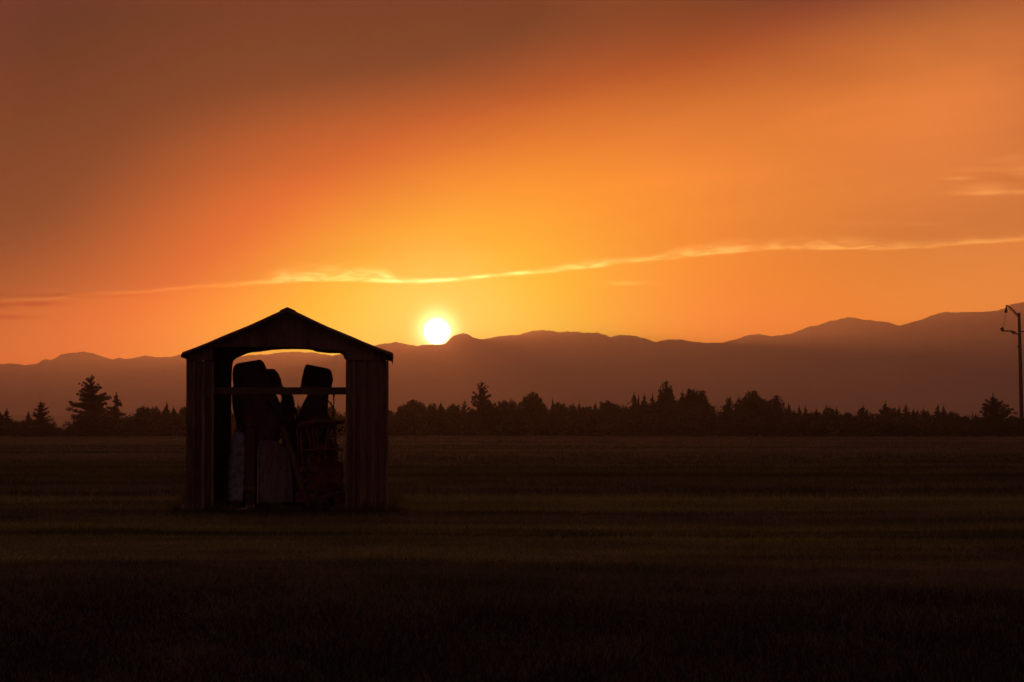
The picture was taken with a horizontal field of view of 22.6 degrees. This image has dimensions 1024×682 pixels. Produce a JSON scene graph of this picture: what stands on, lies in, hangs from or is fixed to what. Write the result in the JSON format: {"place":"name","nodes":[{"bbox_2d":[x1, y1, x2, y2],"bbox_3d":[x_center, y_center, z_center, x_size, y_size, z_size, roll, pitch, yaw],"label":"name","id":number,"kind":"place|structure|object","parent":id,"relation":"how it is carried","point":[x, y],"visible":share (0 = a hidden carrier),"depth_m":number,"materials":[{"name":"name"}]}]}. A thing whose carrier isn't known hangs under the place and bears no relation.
{"place":"outdoors","nodes":[
{"label":"outdoors","id":0,"kind":"place"},
{"bbox_2d":[3,415,1003,427],"bbox_3d":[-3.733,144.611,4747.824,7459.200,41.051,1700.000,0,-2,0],"label":"foothills","id":1,"kind":"structure","parent":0,"point":[59,421],"depth_m":4198.50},
{"bbox_2d":[0,428,1023,681],"bbox_3d":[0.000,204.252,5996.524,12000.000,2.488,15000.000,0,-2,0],"label":"ground","id":2,"kind":"structure","parent":0,"point":[350,582],"depth_m":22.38,"materials":[{"name":"green plant"}]},
{"bbox_2d":[0,408,12,434],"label":"fir tree","id":3,"kind":"object","parent":2,"relation":"on","point":[7,418],"visible":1,"depth_m":349.64,"materials":[{"name":"green plant"}]},
{"bbox_2d":[24,410,32,422],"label":"fir tree","id":4,"kind":"object","parent":2,"relation":"on","point":[28,416],"visible":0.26,"depth_m":355.81,"materials":[{"name":"green plant"}]},
{"bbox_2d":[26,401,53,427],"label":"pine tree","id":5,"kind":"object","parent":2,"relation":"on","point":[40,415],"visible":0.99,"depth_m":349.45,"materials":[{"name":"green plant"}]},
{"bbox_2d":[66,375,114,435],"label":"pine tree","id":6,"kind":"object","parent":2,"relation":"on","point":[89,420],"visible":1,"depth_m":344.18,"materials":[{"name":"green plant"}]},
{"bbox_2d":[0,411,185,435],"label":"undergrowth","id":7,"kind":"object","parent":2,"relation":"on","point":[152,427],"visible":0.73,"depth_m":347.51,"materials":[{"name":"green plant"}]},
{"bbox_2d":[104,393,128,435],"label":"fir tree","id":8,"kind":"object","parent":2,"relation":"on","point":[115,409],"visible":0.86,"depth_m":349.58,"materials":[{"name":"green plant"}]},
{"bbox_2d":[136,406,151,435],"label":"broadleaf tree","id":9,"kind":"object","parent":2,"relation":"on","point":[142,412],"visible":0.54,"depth_m":351.45,"materials":[{"name":"green plant"}]},
{"bbox_2d":[148,406,160,420],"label":"broadleaf tree","id":10,"kind":"object","parent":2,"relation":"on","point":[153,411],"visible":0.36,"depth_m":353.66,"materials":[{"name":"green plant"}]},
{"bbox_2d":[159,401,173,434],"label":"fir tree","id":11,"kind":"object","parent":2,"relation":"on","point":[166,410],"visible":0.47,"depth_m":351.60,"materials":[{"name":"green plant"}]},
{"bbox_2d":[171,406,177,433],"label":"pine tree","id":12,"kind":"object","parent":2,"relation":"on","point":[173,411],"visible":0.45,"depth_m":352.77,"materials":[{"name":"green plant"}]},
{"bbox_2d":[178,406,185,431],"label":"broadleaf tree","id":13,"kind":"object","parent":2,"relation":"on","point":[182,410],"visible":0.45,"depth_m":351.29,"materials":[{"name":"green plant"}]},
{"bbox_2d":[227,429,244,501],"bbox_3d":[-4.369,1.974,40.665,0.318,1.166,0.286,0,-2,-3],"label":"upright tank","id":14,"kind":"object","parent":2,"relation":"on","point":[236,477],"visible":1,"depth_m":40.53,"materials":[{"name":"metal"}]},
{"bbox_2d":[244,423,256,506],"bbox_3d":[-4.150,1.995,40.576,0.190,1.380,0.160,0,-2,-3],"label":"wooden post","id":15,"kind":"object","parent":2,"relation":"on","point":[249,488],"visible":0.83,"depth_m":40.51,"materials":[{"name":"brown wood"}]},
{"bbox_2d":[232,360,283,506],"bbox_3d":[-4.071,1.495,41.030,0.840,2.387,0.629,0,-2,-3],"label":"hooded machine","id":16,"kind":"object","parent":2,"relation":"on","point":[265,413],"visible":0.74,"depth_m":40.79,"materials":[{"name":"fabric"}]},
{"bbox_2d":[257,440,292,501],"bbox_3d":[-3.754,2.094,40.552,0.566,1.062,0.154,0,-2,-3],"label":"metal sheet","id":17,"kind":"object","parent":2,"relation":"on","point":[274,478],"visible":0.88,"depth_m":40.55,"materials":[{"name":"brown metal"}]},
{"bbox_2d":[267,369,299,506],"bbox_3d":[-3.756,1.594,41.695,0.620,2.279,0.516,0,-2,-3],"label":"hooded machine","id":18,"kind":"object","parent":2,"relation":"on","point":[287,403],"visible":0.53,"depth_m":41.61,"materials":[{"name":"fabric"}]},
{"bbox_2d":[181,307,392,510],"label":"open shed","id":19,"kind":"structure","parent":2,"relation":"on","point":[210,390],"depth_m":40.02,"materials":[{"name":"wood"}]},
{"bbox_2d":[280,424,310,506],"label":"leaning beam","id":20,"kind":"structure","parent":2,"relation":"on","point":[294,462],"depth_m":40.32,"materials":[{"name":"brown wood"}]},
{"bbox_2d":[295,419,345,506],"bbox_3d":[-3.046,1.961,40.794,0.788,1.443,0.826,0,-2,-3],"label":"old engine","id":21,"kind":"object","parent":2,"relation":"on","point":[324,480],"visible":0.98,"depth_m":40.67,"materials":[{"name":"metal"}]},
{"bbox_2d":[297,364,343,506],"bbox_3d":[-3.085,1.541,41.230,0.757,2.322,0.656,0,-2,-3],"label":"hooded machine","id":22,"kind":"object","parent":2,"relation":"on","point":[314,407],"visible":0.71,"depth_m":41.06,"materials":[{"name":"fabric"}]},
{"bbox_2d":[328,401,338,428],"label":"pine tree","id":23,"kind":"object","parent":2,"relation":"on","point":[330,410],"visible":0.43,"depth_m":349.82,"materials":[{"name":"green plant"}]},
{"bbox_2d":[332,395,334,506],"bbox_3d":[-2.854,1.756,40.964,0.038,1.884,0.044,0,-2,-3],"label":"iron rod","id":24,"kind":"object","parent":2,"relation":"on","point":[333,435],"visible":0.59,"depth_m":40.97,"materials":[{"name":"black metal"}]},
{"bbox_2d":[394,404,405,435],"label":"broadleaf tree","id":25,"kind":"object","parent":2,"relation":"on","point":[399,411],"visible":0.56,"depth_m":351.50,"materials":[{"name":"green plant"}]},
{"bbox_2d":[401,399,428,434],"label":"broadleaf tree","id":26,"kind":"object","parent":2,"relation":"on","point":[412,404],"visible":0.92,"depth_m":349.03,"materials":[{"name":"green plant"}]},
{"bbox_2d":[427,403,437,435],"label":"broadleaf tree","id":27,"kind":"object","parent":2,"relation":"on","point":[434,408],"visible":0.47,"depth_m":351.47,"materials":[{"name":"green plant"}]},
{"bbox_2d":[436,404,446,434],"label":"pine tree","id":28,"kind":"object","parent":2,"relation":"on","point":[440,409],"visible":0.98,"depth_m":349.65,"materials":[{"name":"green plant"}]},
{"bbox_2d":[447,403,459,423],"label":"broadleaf tree","id":29,"kind":"object","parent":2,"relation":"on","point":[452,408],"visible":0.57,"depth_m":351.61,"materials":[{"name":"green plant"}]},
{"bbox_2d":[460,400,468,433],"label":"pine tree","id":30,"kind":"object","parent":2,"relation":"on","point":[464,406],"visible":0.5,"depth_m":351.75,"materials":[{"name":"green plant"}]},
{"bbox_2d":[468,381,497,433],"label":"pine tree","id":31,"kind":"object","parent":2,"relation":"on","point":[482,404],"visible":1,"depth_m":347.41,"materials":[{"name":"green plant"}]},
{"bbox_2d":[486,402,497,432],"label":"broadleaf tree","id":32,"kind":"object","parent":2,"relation":"on","point":[493,408],"visible":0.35,"depth_m":351.36,"materials":[{"name":"green plant"}]},
{"bbox_2d":[497,399,510,431],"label":"broadleaf tree","id":33,"kind":"object","parent":2,"relation":"on","point":[504,405],"visible":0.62,"depth_m":350.50,"materials":[{"name":"green plant"}]},
{"bbox_2d":[507,399,518,435],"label":"broadleaf tree","id":34,"kind":"object","parent":2,"relation":"on","point":[511,402],"visible":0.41,"depth_m":351.41,"materials":[{"name":"green plant"}]},
{"bbox_2d":[521,391,542,434],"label":"broadleaf tree","id":35,"kind":"object","parent":2,"relation":"on","point":[534,400],"visible":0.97,"depth_m":349.25,"materials":[{"name":"green plant"}]},
{"bbox_2d":[539,402,548,433],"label":"broadleaf tree","id":36,"kind":"object","parent":2,"relation":"on","point":[544,406],"visible":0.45,"depth_m":351.53,"materials":[{"name":"green plant"}]},
{"bbox_2d":[546,398,555,435],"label":"fir tree","id":37,"kind":"object","parent":2,"relation":"on","point":[552,409],"visible":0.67,"depth_m":350.75,"materials":[{"name":"green plant"}]},
{"bbox_2d":[551,402,564,429],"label":"broadleaf tree","id":38,"kind":"object","parent":2,"relation":"on","point":[557,405],"visible":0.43,"depth_m":352.60,"materials":[{"name":"green plant"}]},
{"bbox_2d":[564,403,577,420],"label":"broadleaf tree","id":39,"kind":"object","parent":2,"relation":"on","point":[570,408],"visible":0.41,"depth_m":351.61,"materials":[{"name":"green plant"}]},
{"bbox_2d":[570,401,584,434],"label":"pine tree","id":40,"kind":"object","parent":2,"relation":"on","point":[580,409],"visible":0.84,"depth_m":350.72,"materials":[{"name":"green plant"}]},
{"bbox_2d":[584,406,593,430],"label":"broadleaf tree","id":41,"kind":"object","parent":2,"relation":"on","point":[587,408],"visible":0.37,"depth_m":351.44,"materials":[{"name":"green plant"}]},
{"bbox_2d":[591,401,600,435],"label":"pine tree","id":42,"kind":"object","parent":2,"relation":"on","point":[595,408],"visible":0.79,"depth_m":350.73,"materials":[{"name":"green plant"}]},
{"bbox_2d":[598,400,614,433],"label":"broadleaf tree","id":43,"kind":"object","parent":2,"relation":"on","point":[606,406],"visible":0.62,"depth_m":351.30,"materials":[{"name":"green plant"}]},
{"bbox_2d":[610,404,623,431],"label":"broadleaf tree","id":44,"kind":"object","parent":2,"relation":"on","point":[617,407],"visible":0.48,"depth_m":351.56,"materials":[{"name":"green plant"}]},
{"bbox_2d":[621,405,629,424],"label":"broadleaf tree","id":45,"kind":"object","parent":2,"relation":"on","point":[624,409],"visible":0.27,"depth_m":352.70,"materials":[{"name":"green plant"}]},
{"bbox_2d":[231,400,1023,436],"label":"undergrowth","id":46,"kind":"object","parent":2,"relation":"on","point":[793,427],"visible":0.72,"depth_m":347.47,"materials":[{"name":"green plant"}]},
{"bbox_2d":[626,392,640,434],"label":"fir tree","id":47,"kind":"object","parent":2,"relation":"on","point":[634,404],"visible":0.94,"depth_m":349.89,"materials":[{"name":"green plant"}]},
{"bbox_2d":[631,394,639,435],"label":"fir tree","id":48,"kind":"object","parent":2,"relation":"on","point":[638,407],"visible":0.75,"depth_m":350.75,"materials":[{"name":"green plant"}]},
{"bbox_2d":[637,393,651,433],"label":"fir tree","id":49,"kind":"object","parent":2,"relation":"on","point":[643,403],"visible":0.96,"depth_m":349.89,"materials":[{"name":"green plant"}]},
{"bbox_2d":[646,393,654,435],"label":"fir tree","id":50,"kind":"object","parent":2,"relation":"on","point":[653,400],"visible":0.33,"depth_m":351.81,"materials":[{"name":"green plant"}]},
{"bbox_2d":[652,387,665,432],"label":"fir tree","id":51,"kind":"object","parent":2,"relation":"on","point":[656,404],"visible":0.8,"depth_m":350.86,"materials":[{"name":"green plant"}]},
{"bbox_2d":[653,381,676,434],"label":"pine tree","id":52,"kind":"object","parent":2,"relation":"on","point":[666,395],"visible":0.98,"depth_m":348.47,"materials":[{"name":"green plant"}]},
{"bbox_2d":[670,388,677,434],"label":"fir tree","id":53,"kind":"object","parent":2,"relation":"on","point":[674,400],"visible":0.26,"depth_m":351.74,"materials":[{"name":"green plant"}]},
{"bbox_2d":[676,390,685,434],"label":"fir tree","id":54,"kind":"object","parent":2,"relation":"on","point":[682,398],"visible":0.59,"depth_m":349.79,"materials":[{"name":"green plant"}]},
{"bbox_2d":[680,388,710,432],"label":"broadleaf tree","id":55,"kind":"object","parent":2,"relation":"on","point":[694,398],"visible":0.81,"depth_m":349.04,"materials":[{"name":"green plant"}]},
{"bbox_2d":[705,404,716,431],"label":"broadleaf tree","id":56,"kind":"object","parent":2,"relation":"on","point":[712,407],"visible":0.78,"depth_m":350.63,"materials":[{"name":"green plant"}]},
{"bbox_2d":[719,396,737,434],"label":"pine tree","id":57,"kind":"object","parent":2,"relation":"on","point":[728,402],"visible":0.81,"depth_m":350.71,"materials":[{"name":"green plant"}]},
{"bbox_2d":[735,396,743,430],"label":"broadleaf tree","id":58,"kind":"object","parent":2,"relation":"on","point":[739,400],"visible":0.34,"depth_m":351.80,"materials":[{"name":"green plant"}]},
{"bbox_2d":[739,391,763,435],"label":"broadleaf tree","id":59,"kind":"object","parent":2,"relation":"on","point":[751,401],"visible":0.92,"depth_m":349.21,"materials":[{"name":"green plant"}]},
{"bbox_2d":[761,398,771,432],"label":"broadleaf tree","id":60,"kind":"object","parent":2,"relation":"on","point":[764,403],"visible":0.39,"depth_m":351.62,"materials":[{"name":"green plant"}]},
{"bbox_2d":[767,395,785,435],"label":"broadleaf tree","id":61,"kind":"object","parent":2,"relation":"on","point":[773,403],"visible":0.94,"depth_m":349.58,"materials":[{"name":"green plant"}]},
{"bbox_2d":[784,402,793,434],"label":"pine tree","id":62,"kind":"object","parent":2,"relation":"on","point":[788,410],"visible":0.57,"depth_m":350.81,"materials":[{"name":"green plant"}]},
{"bbox_2d":[795,406,802,435],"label":"fir tree","id":63,"kind":"object","parent":2,"relation":"on","point":[799,411],"visible":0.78,"depth_m":349.77,"materials":[{"name":"green plant"}]},
{"bbox_2d":[803,404,809,434],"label":"fir tree","id":64,"kind":"object","parent":2,"relation":"on","point":[805,410],"visible":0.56,"depth_m":350.74,"materials":[{"name":"green plant"}]},
{"bbox_2d":[812,409,819,435],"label":"pine tree","id":65,"kind":"object","parent":2,"relation":"on","point":[815,413],"visible":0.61,"depth_m":350.87,"materials":[{"name":"green plant"}]},
{"bbox_2d":[822,405,834,436],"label":"broadleaf tree","id":66,"kind":"object","parent":2,"relation":"on","point":[828,411],"visible":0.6,"depth_m":350.64,"materials":[{"name":"green plant"}]},
{"bbox_2d":[832,407,842,435],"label":"pine tree","id":67,"kind":"object","parent":2,"relation":"on","point":[836,413],"visible":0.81,"depth_m":350.57,"materials":[{"name":"green plant"}]},
{"bbox_2d":[842,413,852,431],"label":"broadleaf tree","id":68,"kind":"object","parent":2,"relation":"on","point":[845,415],"visible":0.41,"depth_m":351.43,"materials":[{"name":"green plant"}]},
{"bbox_2d":[852,405,873,434],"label":"pine tree","id":69,"kind":"object","parent":2,"relation":"on","point":[861,411],"visible":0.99,"depth_m":349.52,"materials":[{"name":"green plant"}]},
{"bbox_2d":[873,401,893,430],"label":"pine tree","id":70,"kind":"object","parent":2,"relation":"on","point":[883,409],"visible":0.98,"depth_m":349.54,"materials":[{"name":"green plant"}]},
{"bbox_2d":[880,405,890,434],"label":"fir tree","id":71,"kind":"object","parent":2,"relation":"on","point":[885,410],"visible":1,"depth_m":348.81,"materials":[{"name":"green plant"}]},
{"bbox_2d":[887,408,896,424],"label":"broadleaf tree","id":72,"kind":"object","parent":2,"relation":"on","point":[893,412],"visible":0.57,"depth_m":351.43,"materials":[{"name":"green plant"}]},
{"bbox_2d":[892,407,904,435],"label":"fir tree","id":73,"kind":"object","parent":2,"relation":"on","point":[898,414],"visible":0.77,"depth_m":350.72,"materials":[{"name":"green plant"}]},
{"bbox_2d":[901,405,912,434],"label":"pine tree","id":74,"kind":"object","parent":2,"relation":"on","point":[906,414],"visible":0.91,"depth_m":349.72,"materials":[{"name":"green plant"}]},
{"bbox_2d":[910,408,921,435],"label":"fir tree","id":75,"kind":"object","parent":2,"relation":"on","point":[913,414],"visible":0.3,"depth_m":350.68,"materials":[{"name":"green plant"}]},
{"bbox_2d":[918,406,928,430],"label":"pine tree","id":76,"kind":"object","parent":2,"relation":"on","point":[923,414],"visible":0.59,"depth_m":350.86,"materials":[{"name":"green plant"}]},
{"bbox_2d":[928,406,943,435],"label":"fir tree","id":77,"kind":"object","parent":2,"relation":"on","point":[936,413],"visible":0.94,"depth_m":349.59,"materials":[{"name":"green plant"}]},
{"bbox_2d":[940,405,946,432],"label":"fir tree","id":78,"kind":"object","parent":2,"relation":"on","point":[943,411],"visible":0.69,"depth_m":350.69,"materials":[{"name":"green plant"}]},
{"bbox_2d":[947,410,956,434],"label":"broadleaf tree","id":79,"kind":"object","parent":2,"relation":"on","point":[952,414],"visible":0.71,"depth_m":350.67,"materials":[{"name":"green plant"}]},
{"bbox_2d":[961,416,971,434],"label":"broadleaf tree","id":80,"kind":"object","parent":2,"relation":"on","point":[965,419],"visible":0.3,"depth_m":351.50,"materials":[{"name":"green plant"}]},
{"bbox_2d":[975,393,1018,435],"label":"tree","id":81,"kind":"object","parent":2,"relation":"on","point":[994,407],"visible":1,"depth_m":347.30,"materials":[{"name":"green plant"}]},
{"bbox_2d":[1000,305,1023,417],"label":"utility pole","id":82,"kind":"object","parent":2,"relation":"on","point":[1021,410],"visible":0.97,"depth_m":399.94,"materials":[{"name":"metal"}]},
{"bbox_2d":[0,302,1023,417],"bbox_3d":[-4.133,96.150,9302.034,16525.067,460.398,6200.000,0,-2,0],"label":"hills","id":83,"kind":"structure","parent":0,"point":[962,364],"depth_m":8532.78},
{"bbox_2d":[0,0,1023,364],"label":"sky","id":84,"kind":"structure","parent":0,"point":[177,177],"materials":[{"name":"orange"}]}
]}

